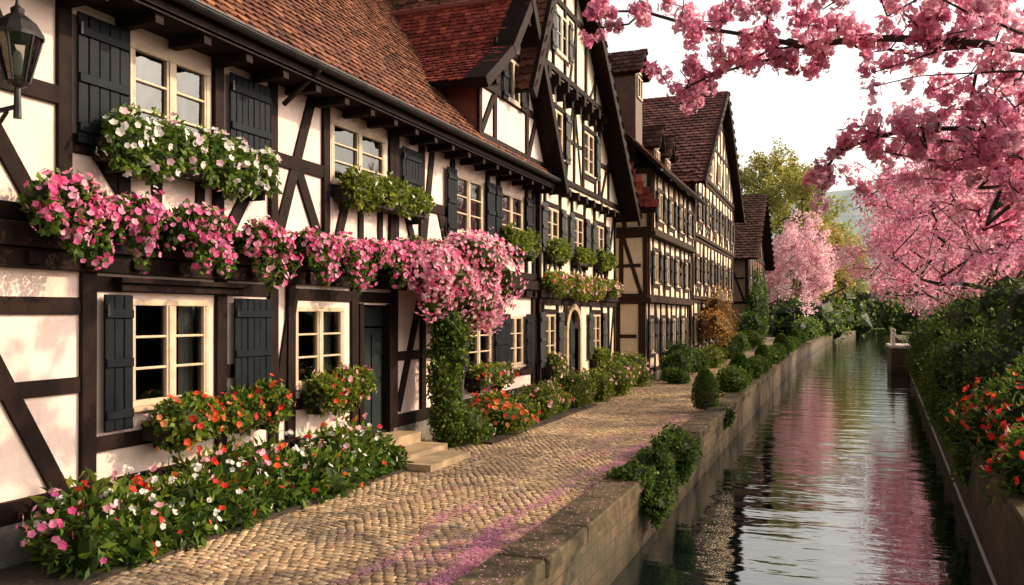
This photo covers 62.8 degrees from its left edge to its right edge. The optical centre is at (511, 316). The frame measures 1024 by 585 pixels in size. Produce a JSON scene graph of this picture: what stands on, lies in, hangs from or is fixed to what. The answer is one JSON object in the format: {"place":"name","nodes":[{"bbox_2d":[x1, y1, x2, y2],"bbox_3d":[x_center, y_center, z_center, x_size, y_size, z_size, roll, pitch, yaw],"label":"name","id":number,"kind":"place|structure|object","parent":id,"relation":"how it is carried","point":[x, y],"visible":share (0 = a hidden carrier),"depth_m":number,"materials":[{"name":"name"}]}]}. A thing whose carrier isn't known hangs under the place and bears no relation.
{"place":"outdoors","nodes":[
{"label":"outdoors","id":0,"kind":"place"},
{"bbox_2d":[91,330,849,584],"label":"cobblestone path","id":1,"kind":"structure","parent":0,"point":[310,540],"depth_m":9.75,"materials":[{"name":"stone"}]},
{"bbox_2d":[0,398,510,568],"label":"plinth","id":2,"kind":"structure","parent":1,"relation":"on","point":[11,537],"depth_m":7.62,"materials":[{"name":"stone"}]},
{"bbox_2d":[0,404,596,584],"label":"flower bed soil","id":3,"kind":"structure","parent":1,"relation":"on","point":[26,573],"depth_m":7.55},
{"bbox_2d":[15,491,123,580],"bbox_3d":[-3.824,1.958,7.321,0.762,0.868,0.833,0,0,21],"label":"pink flower plant","id":4,"kind":"object","parent":3,"relation":"on","point":[86,546],"visible":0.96,"depth_m":7.23,"materials":[{"name":"green plant"}]},
{"bbox_2d":[17,415,413,571],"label":"flower bed plants","id":5,"kind":"object","parent":3,"relation":"on","point":[204,512],"visible":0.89,"depth_m":8.94,"materials":[{"name":"green plant"}]},
{"bbox_2d":[48,413,381,533],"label":"tall flower stems","id":6,"kind":"object","parent":5,"relation":"on","point":[214,460],"visible":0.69,"depth_m":9.09,"materials":[{"name":"green plant"}]},
{"bbox_2d":[401,228,527,446],"bbox_3d":[-0.872,0.421,14.857,1.873,4.062,3.492,0,0,21],"label":"flowering climber tree","id":7,"kind":"object","parent":3,"relation":"on","point":[461,285],"visible":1,"depth_m":14.43,"materials":[{"name":"green plant"}]},
{"bbox_2d":[467,388,539,434],"bbox_3d":[-0.313,1.950,16.104,1.540,1.135,1.331,0,0,21],"label":"flowering shrub","id":8,"kind":"object","parent":3,"relation":"on","point":[505,416],"visible":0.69,"depth_m":15.89,"materials":[{"name":"orange plant"}]},
{"bbox_2d":[503,393,540,426],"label":"flowering shrub","id":9,"kind":"object","parent":3,"relation":"on","point":[523,401],"visible":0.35,"depth_m":17.17,"materials":[{"name":"green plant"}]},
{"bbox_2d":[509,380,563,420],"bbox_3d":[0.513,1.914,18.320,1.282,0.992,1.275,0,0,21],"label":"flowering shrub","id":10,"kind":"object","parent":3,"relation":"on","point":[546,398],"visible":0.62,"depth_m":18.12,"materials":[{"name":"green plant"}]},
{"bbox_2d":[544,382,575,413],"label":"flowering shrub","id":11,"kind":"object","parent":3,"relation":"on","point":[565,404],"visible":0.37,"depth_m":19.39,"materials":[{"name":"green plant"}]},
{"bbox_2d":[541,367,594,407],"bbox_3d":[1.402,1.863,20.814,1.312,1.182,1.352,0,0,21],"label":"flowering shrub","id":12,"kind":"object","parent":3,"relation":"on","point":[574,386],"visible":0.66,"depth_m":20.65,"materials":[{"name":"green plant"}]},
{"bbox_2d":[372,430,469,472],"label":"steps","id":13,"kind":"structure","parent":1,"relation":"on","point":[430,457],"depth_m":13.25,"materials":[{"name":"stone"}]},
{"bbox_2d":[104,386,752,584],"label":"fallen petals","id":14,"kind":"object","parent":1,"relation":"on","point":[447,578],"visible":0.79,"depth_m":8.54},
{"bbox_2d":[577,367,616,401],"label":"flowering shrub","id":15,"kind":"object","parent":1,"relation":"on","point":[604,389],"visible":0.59,"depth_m":22.36,"materials":[{"name":"green plant"}]},
{"bbox_2d":[596,359,636,396],"bbox_3d":[3.007,1.899,24.276,1.239,1.354,1.262,0,0,-27],"label":"flowering shrub","id":16,"kind":"object","parent":1,"relation":"on","point":[622,378],"visible":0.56,"depth_m":24.00,"materials":[{"name":"green plant"}]},
{"bbox_2d":[602,351,640,384],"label":"flowering shrub","id":17,"kind":"object","parent":1,"relation":"on","point":[633,369],"visible":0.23,"depth_m":25.57,"materials":[{"name":"green plant"}]},
{"bbox_2d":[613,349,653,387],"bbox_3d":[3.899,1.767,27.496,1.460,1.387,1.717,0,0,21],"label":"flowering shrub","id":18,"kind":"object","parent":1,"relation":"on","point":[643,378],"visible":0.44,"depth_m":27.17,"materials":[{"name":"green plant"}]},
{"bbox_2d":[616,73,693,367],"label":"walls","id":19,"kind":"structure","parent":1,"relation":"on","point":[628,318],"depth_m":29.16,"materials":[{"name":"beige paint"}]},
{"bbox_2d":[613,73,669,176],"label":"dormer cheeks","id":20,"kind":"object","parent":19,"relation":"attached to","point":[630,104],"visible":0.29,"depth_m":30.80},
{"bbox_2d":[615,168,696,373],"bbox_3d":[4.844,-1.552,33.597,3.676,7.109,9.080,0,0,21],"label":"timber frame","id":21,"kind":"object","parent":19,"relation":"attached to","point":[647,234],"visible":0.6,"depth_m":29.49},
{"bbox_2d":[649,189,694,354],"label":"shutters","id":22,"kind":"object","parent":21,"relation":"attached to","point":[661,276],"visible":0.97,"depth_m":32.50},
{"bbox_2d":[612,53,702,213],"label":"eaves boards","id":23,"kind":"object","parent":19,"relation":"on","point":[662,147],"visible":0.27,"depth_m":30.97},
{"bbox_2d":[608,48,687,207],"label":"roof tiles","id":24,"kind":"object","parent":23,"relation":"on","point":[637,57],"visible":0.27,"depth_m":31.00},
{"bbox_2d":[637,75,692,353],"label":"window frames","id":25,"kind":"structure","parent":19,"relation":"attached to","point":[640,97],"depth_m":32.39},
{"bbox_2d":[660,365,689,383],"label":"rounded shrub","id":26,"kind":"object","parent":1,"relation":"on","point":[672,375],"visible":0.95,"depth_m":28.27,"materials":[{"name":"green plant"}]},
{"bbox_2d":[659,348,694,377],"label":"rounded shrub","id":27,"kind":"object","parent":1,"relation":"on","point":[679,360],"visible":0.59,"depth_m":29.80,"materials":[{"name":"green plant"}]},
{"bbox_2d":[662,337,702,374],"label":"rounded shrub","id":28,"kind":"object","parent":1,"relation":"on","point":[683,347],"visible":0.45,"depth_m":31.82,"materials":[{"name":"green plant"}]},
{"bbox_2d":[676,124,733,350],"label":"walls","id":29,"kind":"structure","parent":1,"relation":"on","point":[689,185],"depth_m":45.48,"materials":[{"name":"beige paint"}]},
{"bbox_2d":[642,92,745,224],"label":"eaves boards","id":30,"kind":"object","parent":29,"relation":"on","point":[728,126],"visible":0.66,"depth_m":46.99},
{"bbox_2d":[642,92,745,219],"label":"roof tiles","id":31,"kind":"object","parent":30,"relation":"on","point":[671,129],"visible":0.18,"depth_m":42.35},
{"bbox_2d":[673,127,735,349],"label":"timber frame","id":32,"kind":"object","parent":29,"relation":"attached to","point":[702,240],"visible":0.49,"depth_m":43.42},
{"bbox_2d":[694,192,734,345],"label":"shutters","id":33,"kind":"object","parent":32,"relation":"attached to","point":[729,233],"visible":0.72,"depth_m":43.39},
{"bbox_2d":[696,162,732,344],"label":"window frames","id":34,"kind":"structure","parent":29,"relation":"attached to","point":[719,178],"depth_m":44.74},
{"bbox_2d":[691,368,719,410],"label":"topiary bush","id":35,"kind":"object","parent":1,"relation":"on","point":[705,388],"visible":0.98,"depth_m":19.80,"materials":[{"name":"green plant"}]},
{"bbox_2d":[695,344,723,367],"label":"rounded shrub","id":36,"kind":"object","parent":1,"relation":"on","point":[713,354],"visible":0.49,"depth_m":36.66,"materials":[{"name":"green plant"}]},
{"bbox_2d":[696,281,740,346],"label":"autumn shrub","id":37,"kind":"object","parent":1,"relation":"on","point":[715,319],"visible":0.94,"depth_m":40.45,"materials":[{"name":"orange plant"}]},
{"bbox_2d":[699,237,764,339],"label":"walls","id":38,"kind":"structure","parent":1,"relation":"on","point":[739,267],"depth_m":62.17,"materials":[{"name":"brown paint"}]},
{"bbox_2d":[732,242,764,336],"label":"timber frame","id":39,"kind":"object","parent":38,"relation":"attached to","point":[748,275],"visible":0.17,"depth_m":62.18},
{"bbox_2d":[733,264,770,347],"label":"wall ivy","id":40,"kind":"object","parent":38,"relation":"attached to","point":[755,316],"depth_m":61.53,"materials":[{"name":"green plant"}]},
{"bbox_2d":[733,194,773,270],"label":"eaves boards","id":41,"kind":"object","parent":38,"relation":"on","point":[767,249],"visible":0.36,"depth_m":72.63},
{"bbox_2d":[723,193,775,269],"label":"roof tiles","id":42,"kind":"object","parent":41,"relation":"on","point":[756,239],"visible":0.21,"depth_m":64.65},
{"bbox_2d":[715,363,749,395],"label":"canal side topiary","id":43,"kind":"object","parent":1,"relation":"on","point":[731,380],"visible":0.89,"depth_m":23.68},
{"bbox_2d":[728,352,752,384],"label":"topiary bush","id":44,"kind":"object","parent":1,"relation":"on","point":[740,359],"visible":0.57,"depth_m":26.22,"materials":[{"name":"green plant"}]},
{"bbox_2d":[765,208,838,328],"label":"cherry tree","id":45,"kind":"object","parent":1,"relation":"on","point":[816,264],"visible":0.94,"depth_m":81.54,"materials":[{"name":"pink plant"}]},
{"bbox_2d":[787,218,867,301],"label":"spring maple tree","id":46,"kind":"object","parent":1,"relation":"on","point":[838,276],"visible":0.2,"depth_m":104.25,"materials":[{"name":"green plant"}]},
{"bbox_2d":[783,219,876,302],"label":"spring maple tree","id":47,"kind":"object","parent":1,"relation":"on","point":[860,289],"visible":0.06,"depth_m":123.53,"materials":[{"name":"green plant"}]},
{"bbox_2d":[535,327,908,388],"bbox_3d":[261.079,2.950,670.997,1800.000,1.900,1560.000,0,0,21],"label":"ground","id":48,"kind":"structure","parent":0,"point":[878,330],"depth_m":151.16,"materials":[{"name":"plant"}]},
{"bbox_2d":[0,0,542,502],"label":"walls","id":49,"kind":"structure","parent":48,"relation":"on","point":[38,346],"depth_m":8.98,"materials":[{"name":"white paint"}]},
{"bbox_2d":[0,0,44,125],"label":"lantern","id":50,"kind":"object","parent":49,"relation":"attached to","point":[18,26],"depth_m":6.98,"materials":[{"name":"metal"}]},
{"bbox_2d":[0,0,545,525],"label":"timber frame","id":51,"kind":"object","parent":49,"relation":"attached to","point":[24,244],"visible":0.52,"depth_m":10.03,"materials":[{"name":"wood"}]},
{"bbox_2d":[17,167,114,270],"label":"hanging geraniums","id":52,"kind":"object","parent":51,"relation":"attached to","point":[75,205],"visible":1,"depth_m":7.62,"materials":[{"name":"pink plant"}]},
{"bbox_2d":[90,190,171,273],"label":"hanging geraniums","id":53,"kind":"object","parent":51,"relation":"attached to","point":[135,214],"visible":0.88,"depth_m":8.34,"materials":[{"name":"pink plant"}]},
{"bbox_2d":[92,103,282,202],"bbox_3d":[-3.525,-1.791,9.537,0.635,0.899,2.859,0,0,21],"label":"flower window box","id":54,"kind":"object","parent":51,"relation":"attached to","point":[154,151],"visible":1,"depth_m":9.10,"materials":[{"name":"green wood"}]},
{"bbox_2d":[155,197,241,278],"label":"hanging geraniums","id":55,"kind":"object","parent":51,"relation":"attached to","point":[201,230],"visible":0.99,"depth_m":9.19,"materials":[{"name":"pink plant"}]},
{"bbox_2d":[141,373,295,455],"bbox_3d":[-3.351,1.122,9.824,0.818,0.810,2.325,0,0,21],"label":"flower window box","id":56,"kind":"object","parent":51,"relation":"attached to","point":[188,420],"visible":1,"depth_m":9.47,"materials":[{"name":"green wood"}]},
{"bbox_2d":[234,213,303,292],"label":"hanging geraniums","id":57,"kind":"object","parent":51,"relation":"attached to","point":[268,241],"visible":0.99,"depth_m":10.31,"materials":[{"name":"pink plant"}]},
{"bbox_2d":[77,11,532,432],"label":"shutters","id":58,"kind":"object","parent":51,"relation":"attached to","point":[103,51],"visible":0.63,"depth_m":10.23,"materials":[{"name":"paint"}]},
{"bbox_2d":[290,226,345,288],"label":"hanging geraniums","id":59,"kind":"object","parent":51,"relation":"attached to","point":[322,249],"visible":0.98,"depth_m":11.31,"materials":[{"name":"pink plant"}]},
{"bbox_2d":[300,361,376,419],"bbox_3d":[-2.460,1.081,12.223,0.753,0.843,1.591,0,0,21],"label":"flower window box","id":60,"kind":"object","parent":51,"relation":"attached to","point":[343,389],"visible":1,"depth_m":11.82,"materials":[{"name":"green wood"}]},
{"bbox_2d":[333,231,377,295],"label":"hanging geraniums","id":61,"kind":"object","parent":51,"relation":"attached to","point":[357,252],"visible":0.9,"depth_m":12.13,"materials":[{"name":"pink plant"}]},
{"bbox_2d":[362,237,402,270],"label":"hanging geraniums","id":62,"kind":"object","parent":51,"relation":"attached to","point":[382,255],"visible":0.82,"depth_m":12.83,"materials":[{"name":"pink plant"}]},
{"bbox_2d":[333,164,435,224],"bbox_3d":[-1.962,-1.952,13.533,0.641,0.829,2.767,0,0,21],"label":"flower window box","id":63,"kind":"object","parent":51,"relation":"attached to","point":[361,190],"visible":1,"depth_m":13.10,"materials":[{"name":"green wood"}]},
{"bbox_2d":[385,237,417,289],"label":"hanging geraniums","id":64,"kind":"object","parent":51,"relation":"attached to","point":[409,248],"visible":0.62,"depth_m":13.36,"materials":[{"name":"pink plant"}]},
{"bbox_2d":[438,84,476,130],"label":"red cheeks","id":65,"kind":"object","parent":51,"relation":"attached to","point":[462,98],"depth_m":16.62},
{"bbox_2d":[465,359,519,392],"bbox_3d":[-0.400,1.223,17.477,0.720,0.699,1.881,0,0,21],"label":"flower window box","id":66,"kind":"object","parent":51,"relation":"attached to","point":[492,375],"visible":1,"depth_m":17.04,"materials":[{"name":"green wood"}]},
{"bbox_2d":[497,221,541,261],"bbox_3d":[0.180,-1.692,19.173,0.628,0.858,2.120,0,0,21],"label":"flower window box","id":67,"kind":"object","parent":51,"relation":"attached to","point":[526,242],"visible":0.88,"depth_m":18.88,"materials":[{"name":"green wood"}]},
{"bbox_2d":[59,0,569,194],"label":"roof","id":68,"kind":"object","parent":49,"relation":"on","point":[178,26],"visible":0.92,"depth_m":13.11,"materials":[{"name":"tile"}]},
{"bbox_2d":[172,0,561,183],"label":"gutter","id":69,"kind":"object","parent":68,"relation":"attached to","point":[226,20],"visible":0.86,"depth_m":11.09,"materials":[{"name":"metal"}]},
{"bbox_2d":[199,0,557,174],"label":"roof tiles","id":70,"kind":"object","parent":68,"relation":"on","point":[457,18],"visible":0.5,"depth_m":15.52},
{"bbox_2d":[388,0,510,16],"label":"ridge","id":71,"kind":"structure","parent":68,"relation":"on","point":[434,8],"depth_m":18.90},
{"bbox_2d":[135,52,516,399],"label":"window panes","id":72,"kind":"object","parent":49,"relation":"attached to","point":[149,318],"visible":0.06,"depth_m":11.03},
{"bbox_2d":[131,41,525,412],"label":"window frames","id":73,"kind":"structure","parent":49,"relation":"attached to","point":[169,365],"depth_m":9.95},
{"bbox_2d":[178,70,513,394],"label":"curtains","id":74,"kind":"object","parent":49,"relation":"attached to","point":[185,348],"visible":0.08,"depth_m":10.04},
{"bbox_2d":[364,307,381,433],"bbox_3d":[-2.324,0.885,13.593,0.070,2.070,0.810,0,0,21],"label":"door","id":75,"kind":"structure","parent":49,"relation":"attached to","point":[373,357],"depth_m":13.70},
{"bbox_2d":[364,0,619,385],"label":"walls","id":76,"kind":"structure","parent":48,"relation":"on","point":[559,65],"depth_m":23.73,"materials":[{"name":"beige paint"}]},
{"bbox_2d":[398,0,641,225],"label":"eaves boards","id":77,"kind":"object","parent":76,"relation":"on","point":[615,143],"visible":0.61,"depth_m":24.83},
{"bbox_2d":[390,0,642,217],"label":"roof tiles","id":78,"kind":"object","parent":77,"relation":"on","point":[529,56],"visible":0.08,"depth_m":18.86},
{"bbox_2d":[569,310,574,374],"bbox_3d":[1.584,1.025,23.473,0.090,2.450,1.100,0,0,21],"label":"door","id":79,"kind":"structure","parent":76,"relation":"attached to","point":[572,343],"depth_m":23.67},
{"bbox_2d":[565,304,581,375],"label":"arch","id":80,"kind":"structure","parent":76,"relation":"attached to","point":[574,307],"depth_m":23.75,"materials":[{"name":"stone"}]},
{"bbox_2d":[546,12,603,354],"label":"window frames","id":81,"kind":"structure","parent":76,"relation":"attached to","point":[561,55],"depth_m":22.18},
{"bbox_2d":[537,0,621,387],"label":"timber frame","id":82,"kind":"object","parent":76,"relation":"attached to","point":[570,99],"visible":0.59,"depth_m":22.89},
{"bbox_2d":[544,350,569,379],"bbox_3d":[1.174,1.230,21.507,0.647,0.740,1.302,0,0,21],"label":"flower window box","id":83,"kind":"object","parent":82,"relation":"attached to","point":[555,362],"visible":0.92,"depth_m":21.09,"materials":[{"name":"green wood"}]},
{"bbox_2d":[540,268,575,299],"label":"hanging geraniums","id":84,"kind":"object","parent":82,"relation":"attached to","point":[562,281],"visible":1,"depth_m":21.05,"materials":[{"name":"green plant"}]},
{"bbox_2d":[546,237,571,265],"bbox_3d":[1.207,-1.690,21.717,0.592,0.740,1.610,0,0,21],"label":"flower window box","id":85,"kind":"object","parent":82,"relation":"attached to","point":[559,251],"visible":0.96,"depth_m":21.30,"materials":[{"name":"green wood"}]},
{"bbox_2d":[540,6,610,367],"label":"shutters","id":86,"kind":"object","parent":82,"relation":"attached to","point":[543,338],"visible":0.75,"depth_m":22.27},
{"bbox_2d":[570,271,596,301],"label":"hanging geraniums","id":87,"kind":"object","parent":82,"relation":"attached to","point":[583,285],"visible":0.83,"depth_m":22.78,"materials":[{"name":"green plant"}]},
{"bbox_2d":[572,246,597,270],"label":"flower window box","id":88,"kind":"object","parent":82,"relation":"attached to","point":[585,259],"visible":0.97,"depth_m":23.48,"materials":[{"name":"green wood"}]},
{"bbox_2d":[589,274,611,300],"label":"hanging geraniums","id":89,"kind":"object","parent":82,"relation":"attached to","point":[603,286],"visible":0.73,"depth_m":24.43,"materials":[{"name":"green plant"}]},
{"bbox_2d":[591,346,610,368],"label":"flower window box","id":90,"kind":"object","parent":82,"relation":"attached to","point":[601,354],"visible":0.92,"depth_m":25.13,"materials":[{"name":"green wood"}]},
{"bbox_2d":[595,247,617,273],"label":"flower window box","id":91,"kind":"object","parent":82,"relation":"attached to","point":[605,264],"visible":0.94,"depth_m":25.52,"materials":[{"name":"green wood"}]},
{"bbox_2d":[538,330,855,584],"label":"canal wall","id":92,"kind":"structure","parent":48,"relation":"on","point":[607,553],"depth_m":10.88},
{"bbox_2d":[451,334,833,584],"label":"coping slabs","id":93,"kind":"structure","parent":92,"relation":"on","point":[538,568],"depth_m":8.66,"materials":[{"name":"stone"}]},
{"bbox_2d":[603,442,681,529],"bbox_3d":[1.842,2.329,11.572,0.994,1.156,1.600,0,0,21],"label":"trailing ivy","id":94,"kind":"object","parent":92,"relation":"attached to","point":[654,470],"visible":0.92,"depth_m":11.29,"materials":[{"name":"green plant"}]},
{"bbox_2d":[649,422,703,487],"bbox_3d":[2.722,2.274,13.719,0.870,1.066,1.356,0,0,21],"label":"trailing ivy","id":95,"kind":"object","parent":92,"relation":"attached to","point":[682,447],"visible":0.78,"depth_m":13.45,"materials":[{"name":"green plant"}]},
{"bbox_2d":[737,137,852,322],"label":"spring maple tree","id":96,"kind":"object","parent":48,"relation":"on","point":[789,178],"visible":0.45,"depth_m":108.59,"materials":[{"name":"green plant"}]},
{"bbox_2d":[576,0,1023,280],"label":"cherry tree","id":97,"kind":"object","parent":48,"relation":"on","point":[992,144],"visible":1,"depth_m":8.22,"materials":[{"name":"pink plant"}]},
{"bbox_2d":[765,277,960,341],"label":"distant bushes","id":98,"kind":"object","parent":48,"relation":"on","point":[862,313],"visible":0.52,"depth_m":95.96,"materials":[{"name":"green plant"}]},
{"bbox_2d":[886,328,911,372],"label":"stone landing","id":99,"kind":"object","parent":48,"relation":"on","point":[896,356],"visible":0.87,"depth_m":45.56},
{"bbox_2d":[828,165,1023,314],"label":"cherry tree","id":100,"kind":"object","parent":48,"relation":"on","point":[873,253],"visible":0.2,"depth_m":44.93,"materials":[{"name":"pink plant"}]},
{"bbox_2d":[846,112,1022,310],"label":"cherry tree","id":101,"kind":"object","parent":48,"relation":"on","point":[901,235],"visible":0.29,"depth_m":32.08,"materials":[{"name":"pink plant"}]},
{"bbox_2d":[866,60,1023,298],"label":"cherry tree","id":102,"kind":"object","parent":48,"relation":"on","point":[893,245],"visible":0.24,"depth_m":22.82,"materials":[{"name":"pink plant"}]},
{"bbox_2d":[875,191,1019,321],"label":"cherry tree","id":103,"kind":"object","parent":48,"relation":"on","point":[932,301],"visible":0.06,"depth_m":59.33,"materials":[{"name":"pink plant"}]},
{"bbox_2d":[891,69,1023,288],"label":"cherry tree","id":104,"kind":"object","parent":48,"relation":"on","point":[986,243],"visible":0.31,"depth_m":15.65,"materials":[{"name":"pink plant"}]},
{"bbox_2d":[895,338,1023,584],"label":"canal wall","id":105,"kind":"structure","parent":48,"relation":"on","point":[999,532],"depth_m":9.93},
{"bbox_2d":[912,378,996,584],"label":"waterline ledge","id":106,"kind":"object","parent":105,"relation":"attached to","point":[979,545],"visible":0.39,"depth_m":12.80,"materials":[{"name":"stone"}]},
{"bbox_2d":[895,334,1023,531],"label":"coping slabs","id":107,"kind":"structure","parent":105,"relation":"on","point":[1013,501],"depth_m":8.69,"materials":[{"name":"stone"}]},
{"bbox_2d":[900,261,1023,496],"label":"bank hedge","id":108,"kind":"object","parent":48,"relation":"on","point":[955,350],"visible":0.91,"depth_m":17.23,"materials":[{"name":"green plant"}]},
{"bbox_2d":[944,363,1023,507],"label":"red flower bushes","id":109,"kind":"object","parent":48,"relation":"on","point":[995,429],"visible":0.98,"depth_m":10.19,"materials":[{"name":"green plant"}]},
{"bbox_2d":[610,333,992,584],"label":"canal water","id":110,"kind":"structure","parent":0,"point":[828,466],"depth_m":14.09,"materials":[{"name":"black liquid"}]},
{"bbox_2d":[601,0,1023,197],"label":"sky","id":111,"kind":"structure","parent":0,"point":[807,116],"materials":[{"name":"white"}]},
{"bbox_2d":[769,179,1003,291],"bbox_3d":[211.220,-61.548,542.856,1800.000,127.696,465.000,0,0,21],"label":"hill","id":112,"kind":"structure","parent":0,"point":[852,215],"depth_m":584.26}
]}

